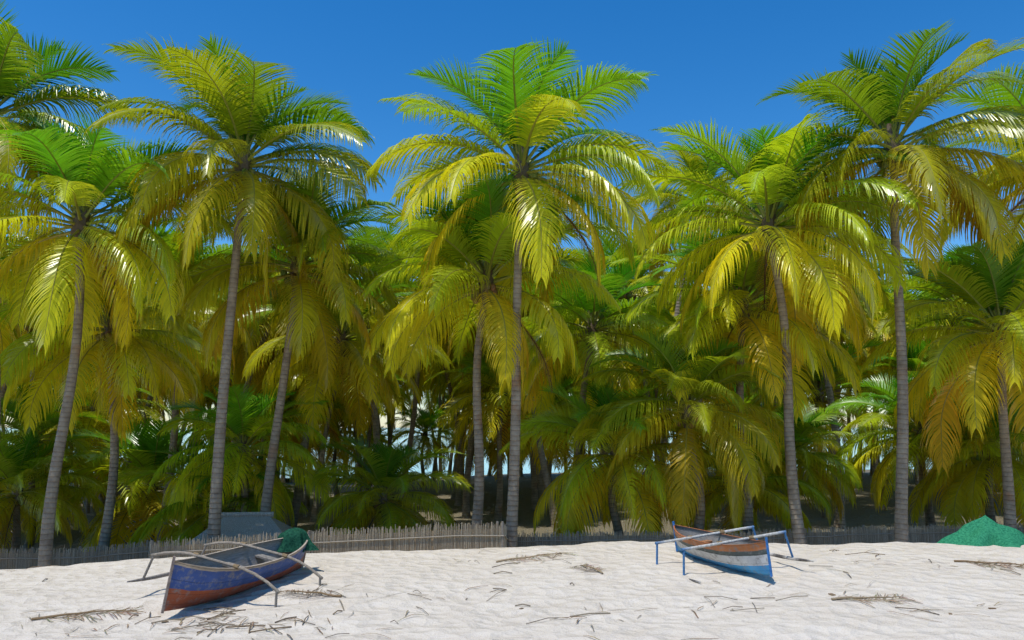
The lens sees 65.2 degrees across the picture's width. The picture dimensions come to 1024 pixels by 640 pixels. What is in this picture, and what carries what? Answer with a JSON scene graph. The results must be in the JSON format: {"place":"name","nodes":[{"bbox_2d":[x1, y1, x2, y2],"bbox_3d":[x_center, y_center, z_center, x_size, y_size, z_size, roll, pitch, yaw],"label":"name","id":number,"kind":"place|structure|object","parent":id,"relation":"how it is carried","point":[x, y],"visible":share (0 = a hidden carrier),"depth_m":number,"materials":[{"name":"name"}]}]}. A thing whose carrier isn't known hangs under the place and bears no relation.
{"place":"outdoors","nodes":[
{"label":"outdoors","id":0,"kind":"place"},
{"bbox_2d":[5,428,932,477],"bbox_3d":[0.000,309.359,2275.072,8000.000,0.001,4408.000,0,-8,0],"label":"sea water","id":1,"kind":"structure","parent":0,"point":[526,469],"depth_m":137.48,"materials":[{"name":"teal liquid"}]},
{"bbox_2d":[0,469,1023,639],"bbox_3d":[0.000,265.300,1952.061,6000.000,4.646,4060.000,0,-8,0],"label":"sand ground","id":2,"kind":"structure","parent":0,"point":[629,582],"depth_m":14.09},
{"bbox_2d":[0,430,109,552],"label":"palm fronds","id":3,"kind":"object","parent":2,"relation":"on","point":[14,464],"visible":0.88,"depth_m":30.96,"materials":[{"name":"green plant"}]},
{"bbox_2d":[0,414,122,542],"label":"palm fronds","id":4,"kind":"object","parent":2,"relation":"on","point":[80,505],"visible":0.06,"depth_m":40.64,"materials":[{"name":"green plant"}]},
{"bbox_2d":[0,538,153,568],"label":"reed fence","id":5,"kind":"object","parent":2,"relation":"on","point":[17,560],"visible":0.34,"depth_m":25.23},
{"bbox_2d":[59,417,235,551],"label":"palm fronds","id":6,"kind":"object","parent":2,"relation":"on","point":[142,442],"visible":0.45,"depth_m":33.62,"materials":[{"name":"green plant"}]},
{"bbox_2d":[117,440,307,547],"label":"palm fronds","id":7,"kind":"object","parent":2,"relation":"on","point":[145,529],"visible":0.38,"depth_m":28.10,"materials":[{"name":"green plant"}]},
{"bbox_2d":[127,530,322,612],"bbox_3d":[-4.855,4.479,14.609,2.772,0.970,4.230,9,-5,17],"label":"outrigger canoe","id":8,"kind":"object","parent":2,"relation":"on","point":[196,579],"visible":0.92,"depth_m":13.86,"materials":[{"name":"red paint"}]},
{"bbox_2d":[277,527,318,551],"bbox_3d":[-4.433,4.457,16.333,1.019,0.445,0.795,0,-8,0],"label":"fishing net on canoe","id":9,"kind":"object","parent":8,"relation":"on","point":[294,539],"visible":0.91,"depth_m":16.13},
{"bbox_2d":[186,512,292,544],"bbox_3d":[-8.150,6.984,24.491,3.400,2.158,3.100,1,-8,-8],"label":"thatched hut","id":10,"kind":"object","parent":2,"relation":"on","point":[249,524],"visible":0.14,"depth_m":24.18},
{"bbox_2d":[150,520,507,558],"bbox_3d":[-4.896,6.685,22.944,9.821,2.207,3.348,0,-8,0],"label":"reed fence","id":11,"kind":"object","parent":2,"relation":"on","point":[476,537],"visible":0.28,"depth_m":21.53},
{"bbox_2d":[0,168,1022,566],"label":"palm trunks","id":12,"kind":"object","parent":2,"relation":"on","point":[542,478],"visible":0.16,"depth_m":24.57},
{"bbox_2d":[2,289,19,355],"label":"palm fronds","id":13,"kind":"object","parent":12,"relation":"on","point":[15,333],"visible":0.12,"depth_m":32.99,"materials":[{"name":"green plant"}]},
{"bbox_2d":[9,385,21,422],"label":"palm fronds","id":14,"kind":"object","parent":12,"relation":"on","point":[13,394],"visible":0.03,"depth_m":86.53,"materials":[{"name":"green plant"}]},
{"bbox_2d":[0,185,54,386],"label":"palm fronds","id":15,"kind":"object","parent":12,"relation":"on","point":[3,344],"visible":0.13,"depth_m":30.10,"materials":[{"name":"green plant"}]},
{"bbox_2d":[18,340,64,392],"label":"palm fronds","id":16,"kind":"object","parent":12,"relation":"on","point":[24,380],"depth_m":58.92,"materials":[{"name":"green plant"}]},
{"bbox_2d":[0,225,101,324],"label":"palm fronds","id":17,"kind":"object","parent":12,"relation":"on","point":[36,235],"visible":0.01,"depth_m":45.11,"materials":[{"name":"green plant"}]},
{"bbox_2d":[1,277,102,389],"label":"palm fronds","id":18,"kind":"object","parent":12,"relation":"on","point":[25,331],"visible":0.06,"depth_m":39.84,"materials":[{"name":"green plant"}]},
{"bbox_2d":[0,382,109,504],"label":"palm fronds","id":19,"kind":"object","parent":12,"relation":"on","point":[51,421],"visible":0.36,"depth_m":33.62,"materials":[{"name":"green plant"}]},
{"bbox_2d":[0,0,142,259],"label":"palm fronds","id":20,"kind":"object","parent":12,"relation":"on","point":[14,68],"visible":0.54,"depth_m":24.80,"materials":[{"name":"green plant"}]},
{"bbox_2d":[17,376,129,432],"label":"palm fronds","id":21,"kind":"object","parent":12,"relation":"on","point":[82,407],"depth_m":53.33,"materials":[{"name":"green plant"}]},
{"bbox_2d":[26,291,155,392],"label":"palm fronds","id":22,"kind":"object","parent":12,"relation":"on","point":[58,353],"depth_m":48.47,"materials":[{"name":"green plant"}]},
{"bbox_2d":[12,352,171,497],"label":"palm fronds","id":23,"kind":"object","parent":12,"relation":"on","point":[96,424],"visible":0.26,"depth_m":37.43,"materials":[{"name":"green plant"}]},
{"bbox_2d":[37,326,146,397],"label":"palm fronds","id":24,"kind":"object","parent":12,"relation":"on","point":[134,377],"visible":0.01,"depth_m":57.35,"materials":[{"name":"green plant"}]},
{"bbox_2d":[0,108,233,360],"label":"palm fronds","id":25,"kind":"object","parent":12,"relation":"on","point":[86,176],"visible":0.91,"depth_m":22.65,"materials":[{"name":"green plant"}]},
{"bbox_2d":[0,231,233,443],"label":"palm fronds","id":26,"kind":"object","parent":12,"relation":"on","point":[159,363],"visible":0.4,"depth_m":26.50,"materials":[{"name":"green plant"}]},
{"bbox_2d":[95,411,190,494],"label":"palm fronds","id":27,"kind":"object","parent":12,"relation":"on","point":[125,458],"visible":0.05,"depth_m":54.34,"materials":[{"name":"green plant"}]},
{"bbox_2d":[129,380,181,416],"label":"palm fronds","id":28,"kind":"object","parent":12,"relation":"on","point":[165,400],"visible":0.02,"depth_m":70.53,"materials":[{"name":"green plant"}]},
{"bbox_2d":[132,391,186,418],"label":"palm fronds","id":29,"kind":"object","parent":12,"relation":"on","point":[157,409],"visible":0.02,"depth_m":83.21,"materials":[{"name":"green plant"}]},
{"bbox_2d":[63,214,270,381],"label":"palm fronds","id":30,"kind":"object","parent":12,"relation":"on","point":[248,342],"visible":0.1,"depth_m":33.01,"materials":[{"name":"green plant"}]},
{"bbox_2d":[87,229,260,381],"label":"palm fronds","id":31,"kind":"object","parent":12,"relation":"on","point":[208,371],"visible":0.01,"depth_m":44.80,"materials":[{"name":"green plant"}]},
{"bbox_2d":[139,303,232,409],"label":"palm fronds","id":32,"kind":"object","parent":12,"relation":"on","point":[145,394],"visible":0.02,"depth_m":51.53,"materials":[{"name":"green plant"}]},
{"bbox_2d":[84,33,386,318],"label":"palm fronds","id":33,"kind":"object","parent":12,"relation":"on","point":[242,116],"visible":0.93,"depth_m":22.95,"materials":[{"name":"green plant"}]},
{"bbox_2d":[188,371,288,456],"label":"palm fronds","id":34,"kind":"object","parent":12,"relation":"on","point":[208,400],"visible":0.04,"depth_m":50.91,"materials":[{"name":"green plant"}]},
{"bbox_2d":[148,383,332,530],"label":"palm fronds","id":35,"kind":"object","parent":12,"relation":"on","point":[243,414],"visible":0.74,"depth_m":27.75,"materials":[{"name":"green plant"}]},
{"bbox_2d":[179,300,303,413],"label":"palm fronds","id":36,"kind":"object","parent":12,"relation":"on","point":[214,382],"visible":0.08,"depth_m":45.45,"materials":[{"name":"green plant"}]},
{"bbox_2d":[206,392,292,467],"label":"palm fronds","id":37,"kind":"object","parent":12,"relation":"on","point":[260,441],"visible":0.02,"depth_m":56.50,"materials":[{"name":"green plant"}]},
{"bbox_2d":[197,227,353,394],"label":"palm fronds","id":38,"kind":"object","parent":12,"relation":"on","point":[256,340],"visible":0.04,"depth_m":40.01,"materials":[{"name":"green plant"}]},
{"bbox_2d":[228,258,333,386],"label":"palm fronds","id":39,"kind":"object","parent":12,"relation":"on","point":[268,354],"visible":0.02,"depth_m":45.91,"materials":[{"name":"green plant"}]},
{"bbox_2d":[151,165,414,396],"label":"palm fronds","id":40,"kind":"object","parent":12,"relation":"on","point":[216,274],"visible":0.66,"depth_m":25.75,"materials":[{"name":"green plant"}]},
{"bbox_2d":[228,283,350,388],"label":"palm fronds","id":41,"kind":"object","parent":12,"relation":"on","point":[268,336],"visible":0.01,"depth_m":45.28,"materials":[{"name":"green plant"}]},
{"bbox_2d":[256,385,356,469],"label":"palm fronds","id":42,"kind":"object","parent":12,"relation":"on","point":[292,397],"visible":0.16,"depth_m":47.47,"materials":[{"name":"green plant"}]},
{"bbox_2d":[261,366,368,459],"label":"palm fronds","id":43,"kind":"object","parent":12,"relation":"on","point":[342,423],"visible":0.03,"depth_m":53.53,"materials":[{"name":"green plant"}]},
{"bbox_2d":[275,328,399,440],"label":"palm fronds","id":44,"kind":"object","parent":12,"relation":"on","point":[346,421],"visible":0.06,"depth_m":46.74,"materials":[{"name":"green plant"}]},
{"bbox_2d":[297,399,387,489],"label":"palm fronds","id":45,"kind":"object","parent":12,"relation":"on","point":[329,455],"visible":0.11,"depth_m":59.78,"materials":[{"name":"green plant"}]},
{"bbox_2d":[238,266,454,446],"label":"palm fronds","id":46,"kind":"object","parent":12,"relation":"on","point":[351,349],"visible":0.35,"depth_m":29.75,"materials":[{"name":"green plant"}]},
{"bbox_2d":[274,222,455,379],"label":"palm fronds","id":47,"kind":"object","parent":12,"relation":"on","point":[387,233],"visible":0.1,"depth_m":35.15,"materials":[{"name":"green plant"}]},
{"bbox_2d":[342,426,400,483],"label":"palm fronds","id":48,"kind":"object","parent":12,"relation":"attached to","point":[350,461],"visible":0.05,"depth_m":66.73,"materials":[{"name":"green plant"}]},
{"bbox_2d":[335,362,410,431],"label":"palm fronds","id":49,"kind":"object","parent":12,"relation":"on","point":[402,406],"visible":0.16,"depth_m":52.55,"materials":[{"name":"green plant"}]},
{"bbox_2d":[293,434,473,534],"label":"palm fronds","id":50,"kind":"object","parent":12,"relation":"attached to","point":[386,464],"visible":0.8,"depth_m":27.90,"materials":[{"name":"green plant"}]},
{"bbox_2d":[363,353,426,421],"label":"palm fronds","id":51,"kind":"object","parent":12,"relation":"on","point":[406,404],"visible":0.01,"depth_m":69.82,"materials":[{"name":"green plant"}]},
{"bbox_2d":[379,288,453,406],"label":"palm fronds","id":52,"kind":"object","parent":12,"relation":"on","point":[402,384],"depth_m":61.86,"materials":[{"name":"green plant"}]},
{"bbox_2d":[349,222,488,351],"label":"palm fronds","id":53,"kind":"object","parent":12,"relation":"on","point":[412,268],"visible":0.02,"depth_m":46.67,"materials":[{"name":"green plant"}]},
{"bbox_2d":[384,407,456,471],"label":"palm fronds","id":54,"kind":"object","parent":12,"relation":"on","point":[425,420],"visible":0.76,"depth_m":66.69,"materials":[{"name":"green plant"}]},
{"bbox_2d":[402,384,457,420],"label":"palm fronds","id":55,"kind":"object","parent":12,"relation":"on","point":[426,397],"visible":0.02,"depth_m":86.32,"materials":[{"name":"green plant"}]},
{"bbox_2d":[379,288,493,407],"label":"palm fronds","id":56,"kind":"object","parent":12,"relation":"on","point":[437,368],"visible":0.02,"depth_m":49.75,"materials":[{"name":"green plant"}]},
{"bbox_2d":[424,395,486,440],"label":"palm fronds","id":57,"kind":"object","parent":12,"relation":"on","point":[446,409],"visible":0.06,"depth_m":86.11,"materials":[{"name":"green plant"}]},
{"bbox_2d":[427,333,488,415],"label":"palm fronds","id":58,"kind":"object","parent":12,"relation":"on","point":[434,381],"visible":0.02,"depth_m":57.17,"materials":[{"name":"green plant"}]},
{"bbox_2d":[425,368,491,415],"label":"palm fronds","id":59,"kind":"object","parent":12,"relation":"on","point":[434,396],"visible":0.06,"depth_m":63.34,"materials":[{"name":"green plant"}]},
{"bbox_2d":[420,341,498,407],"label":"palm fronds","id":60,"kind":"object","parent":12,"relation":"on","point":[454,384],"visible":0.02,"depth_m":53.97,"materials":[{"name":"green plant"}]},
{"bbox_2d":[439,413,509,480],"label":"palm fronds","id":61,"kind":"object","parent":12,"relation":"on","point":[451,444],"visible":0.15,"depth_m":62.19,"materials":[{"name":"green plant"}]},
{"bbox_2d":[360,162,620,409],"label":"palm fronds","id":62,"kind":"object","parent":12,"relation":"on","point":[486,240],"visible":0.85,"depth_m":24.36,"materials":[{"name":"green plant"}]},
{"bbox_2d":[405,189,580,349],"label":"palm fronds","id":63,"kind":"object","parent":12,"relation":"on","point":[478,281],"visible":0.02,"depth_m":40.04,"materials":[{"name":"green plant"}]},
{"bbox_2d":[424,338,576,471],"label":"palm fronds","id":64,"kind":"object","parent":12,"relation":"on","point":[488,377],"visible":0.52,"depth_m":40.51,"materials":[{"name":"green plant"}]},
{"bbox_2d":[405,210,600,379],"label":"palm fronds","id":65,"kind":"object","parent":12,"relation":"on","point":[570,258],"visible":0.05,"depth_m":40.32,"materials":[{"name":"green plant"}]},
{"bbox_2d":[443,381,565,473],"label":"palm fronds","id":66,"kind":"object","parent":12,"relation":"on","point":[494,456],"visible":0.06,"depth_m":54.40,"materials":[{"name":"green plant"}]},
{"bbox_2d":[442,270,585,396],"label":"palm fronds","id":67,"kind":"object","parent":12,"relation":"on","point":[566,371],"visible":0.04,"depth_m":47.99,"materials":[{"name":"green plant"}]},
{"bbox_2d":[363,37,675,315],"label":"palm fronds","id":68,"kind":"object","parent":12,"relation":"on","point":[521,124],"visible":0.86,"depth_m":22.84,"materials":[{"name":"green plant"}]},
{"bbox_2d":[486,373,592,471],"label":"palm fronds","id":69,"kind":"object","parent":12,"relation":"on","point":[557,453],"visible":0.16,"depth_m":42.92,"materials":[{"name":"green plant"}]},
{"bbox_2d":[491,370,600,473],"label":"palm fronds","id":70,"kind":"object","parent":12,"relation":"on","point":[566,389],"visible":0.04,"depth_m":52.00,"materials":[{"name":"green plant"}]},
{"bbox_2d":[499,255,683,417],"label":"palm fronds","id":71,"kind":"object","parent":12,"relation":"on","point":[593,336],"visible":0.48,"depth_m":29.30,"materials":[{"name":"green plant"}]},
{"bbox_2d":[548,270,664,380],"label":"palm fronds","id":72,"kind":"object","parent":12,"relation":"on","point":[616,346],"depth_m":52.42,"materials":[{"name":"green plant"}]},
{"bbox_2d":[573,322,643,397],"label":"palm fronds","id":73,"kind":"object","parent":12,"relation":"on","point":[618,381],"visible":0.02,"depth_m":59.62,"materials":[{"name":"green plant"}]},
{"bbox_2d":[562,240,655,356],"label":"palm fronds","id":74,"kind":"object","parent":12,"relation":"on","point":[606,265],"depth_m":53.09,"materials":[{"name":"green plant"}]},
{"bbox_2d":[561,230,690,370],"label":"palm fronds","id":75,"kind":"object","parent":12,"relation":"on","point":[609,256],"visible":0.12,"depth_m":46.94,"materials":[{"name":"green plant"}]},
{"bbox_2d":[567,329,785,531],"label":"palm fronds","id":76,"kind":"object","parent":12,"relation":"on","point":[708,382],"visible":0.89,"depth_m":24.86,"materials":[{"name":"green plant"}]},
{"bbox_2d":[620,141,784,286],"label":"palm fronds","id":77,"kind":"object","parent":12,"relation":"on","point":[693,161],"visible":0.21,"depth_m":34.81,"materials":[{"name":"green plant"}]},
{"bbox_2d":[628,248,830,377],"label":"palm fronds","id":78,"kind":"object","parent":12,"relation":"on","point":[671,308],"visible":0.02,"depth_m":41.98,"materials":[{"name":"green plant"}]},
{"bbox_2d":[701,382,780,458],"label":"palm fronds","id":79,"kind":"object","parent":12,"relation":"on","point":[750,400],"visible":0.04,"depth_m":47.92,"materials":[{"name":"green plant"}]},
{"bbox_2d":[606,210,877,428],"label":"palm fronds","id":80,"kind":"object","parent":12,"relation":"on","point":[738,296],"visible":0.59,"depth_m":26.22,"materials":[{"name":"green plant"}]},
{"bbox_2d":[616,110,925,373],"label":"palm fronds","id":81,"kind":"object","parent":12,"relation":"on","point":[770,182],"visible":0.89,"depth_m":23.91,"materials":[{"name":"green plant"}]},
{"bbox_2d":[733,400,862,529],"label":"palm fronds","id":82,"kind":"object","parent":12,"relation":"on","point":[814,470],"visible":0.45,"depth_m":30.16,"materials":[{"name":"green plant"}]},
{"bbox_2d":[736,283,878,399],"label":"palm fronds","id":83,"kind":"object","parent":12,"relation":"on","point":[864,351],"visible":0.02,"depth_m":41.82,"materials":[{"name":"green plant"}]},
{"bbox_2d":[744,338,890,466],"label":"palm fronds","id":84,"kind":"object","parent":12,"relation":"on","point":[820,398],"visible":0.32,"depth_m":39.98,"materials":[{"name":"green plant"}]},
{"bbox_2d":[734,169,916,357],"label":"palm fronds","id":85,"kind":"object","parent":12,"relation":"on","point":[886,302],"visible":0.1,"depth_m":36.84,"materials":[{"name":"green plant"}]},
{"bbox_2d":[795,267,916,392],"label":"palm fronds","id":86,"kind":"object","parent":12,"relation":"on","point":[884,339],"visible":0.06,"depth_m":45.94,"materials":[{"name":"green plant"}]},
{"bbox_2d":[739,19,1023,290],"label":"palm fronds","id":87,"kind":"object","parent":12,"relation":"on","point":[885,108],"visible":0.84,"depth_m":23.27,"materials":[{"name":"green plant"}]},
{"bbox_2d":[833,275,958,398],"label":"palm fronds","id":88,"kind":"object","parent":12,"relation":"on","point":[857,362],"visible":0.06,"depth_m":50.21,"materials":[{"name":"green plant"}]},
{"bbox_2d":[856,297,936,397],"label":"palm fronds","id":89,"kind":"object","parent":12,"relation":"on","point":[906,327],"visible":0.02,"depth_m":56.51,"materials":[{"name":"green plant"}]},
{"bbox_2d":[878,421,930,473],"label":"palm fronds","id":90,"kind":"object","parent":12,"relation":"attached to","point":[885,453],"visible":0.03,"depth_m":85.16,"materials":[{"name":"green plant"}]},
{"bbox_2d":[861,336,962,429],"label":"palm fronds","id":91,"kind":"object","parent":12,"relation":"on","point":[911,360],"visible":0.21,"depth_m":41.47,"materials":[{"name":"green plant"}]},
{"bbox_2d":[822,368,1011,517],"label":"palm fronds","id":92,"kind":"object","parent":12,"relation":"on","point":[886,464],"visible":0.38,"depth_m":30.19,"materials":[{"name":"green plant"}]},
{"bbox_2d":[907,278,952,316],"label":"palm fronds","id":93,"kind":"object","parent":12,"relation":"on","point":[925,296],"visible":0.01,"depth_m":61.93,"materials":[{"name":"green plant"}]},
{"bbox_2d":[858,235,1023,478],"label":"palm fronds","id":94,"kind":"object","parent":12,"relation":"on","point":[989,290],"visible":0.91,"depth_m":24.58,"materials":[{"name":"green plant"}]},
{"bbox_2d":[864,243,1022,381],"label":"palm fronds","id":95,"kind":"object","parent":12,"relation":"on","point":[913,284],"visible":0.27,"depth_m":42.25,"materials":[{"name":"green plant"}]},
{"bbox_2d":[878,347,1022,458],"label":"palm fronds","id":96,"kind":"object","parent":12,"relation":"on","point":[928,424],"visible":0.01,"depth_m":46.60,"materials":[{"name":"green plant"}]},
{"bbox_2d":[924,62,1023,278],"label":"palm fronds","id":97,"kind":"object","parent":12,"relation":"on","point":[1007,92],"visible":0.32,"depth_m":28.04,"materials":[{"name":"green plant"}]},
{"bbox_2d":[9,549,1023,639],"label":"beach litter","id":98,"kind":"object","parent":2,"relation":"on","point":[852,597],"visible":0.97,"depth_m":12.98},
{"bbox_2d":[499,376,727,536],"bbox_3d":[3.681,5.122,27.565,7.052,6.747,7.230,6,-10,-37],"label":"palm tree","id":99,"kind":"object","parent":2,"relation":"on","point":[581,478],"visible":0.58,"depth_m":26.08,"materials":[{"name":"green plant"}]},
{"bbox_2d":[650,409,726,485],"bbox_3d":[13.949,9.940,60.294,7.731,7.400,7.661,-3,-8,22],"label":"palm crown","id":100,"kind":"object","parent":2,"relation":"on","point":[701,448],"visible":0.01,"depth_m":60.66,"materials":[{"name":"green plant"}]},
{"bbox_2d":[655,521,813,582],"bbox_3d":[4.175,4.609,16.256,2.522,0.770,3.580,-4,-7,-18],"label":"outrigger canoe","id":101,"kind":"object","parent":2,"relation":"on","point":[748,554],"visible":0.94,"depth_m":15.72,"materials":[{"name":"blue paint"}]},
{"bbox_2d":[659,422,832,535],"bbox_3d":[8.345,6.601,29.667,6.071,5.984,6.112,-7,-10,42],"label":"palm tree","id":102,"kind":"object","parent":2,"relation":"on","point":[778,503],"visible":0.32,"depth_m":29.01,"materials":[{"name":"green plant"}]},
{"bbox_2d":[517,522,1023,546],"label":"reed fence","id":103,"kind":"object","parent":2,"relation":"on","point":[870,534],"visible":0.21,"depth_m":24.67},
{"bbox_2d":[882,386,1023,528],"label":"palm tree","id":104,"kind":"object","parent":2,"relation":"on","point":[973,496],"visible":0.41,"depth_m":27.50,"materials":[{"name":"green plant"}]},
{"bbox_2d":[937,515,1023,547],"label":"fishing net pile","id":105,"kind":"object","parent":2,"relation":"on","point":[984,530],"visible":1,"depth_m":18.37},
{"bbox_2d":[0,0,1023,427],"label":"sky","id":106,"kind":"structure","parent":0,"point":[715,60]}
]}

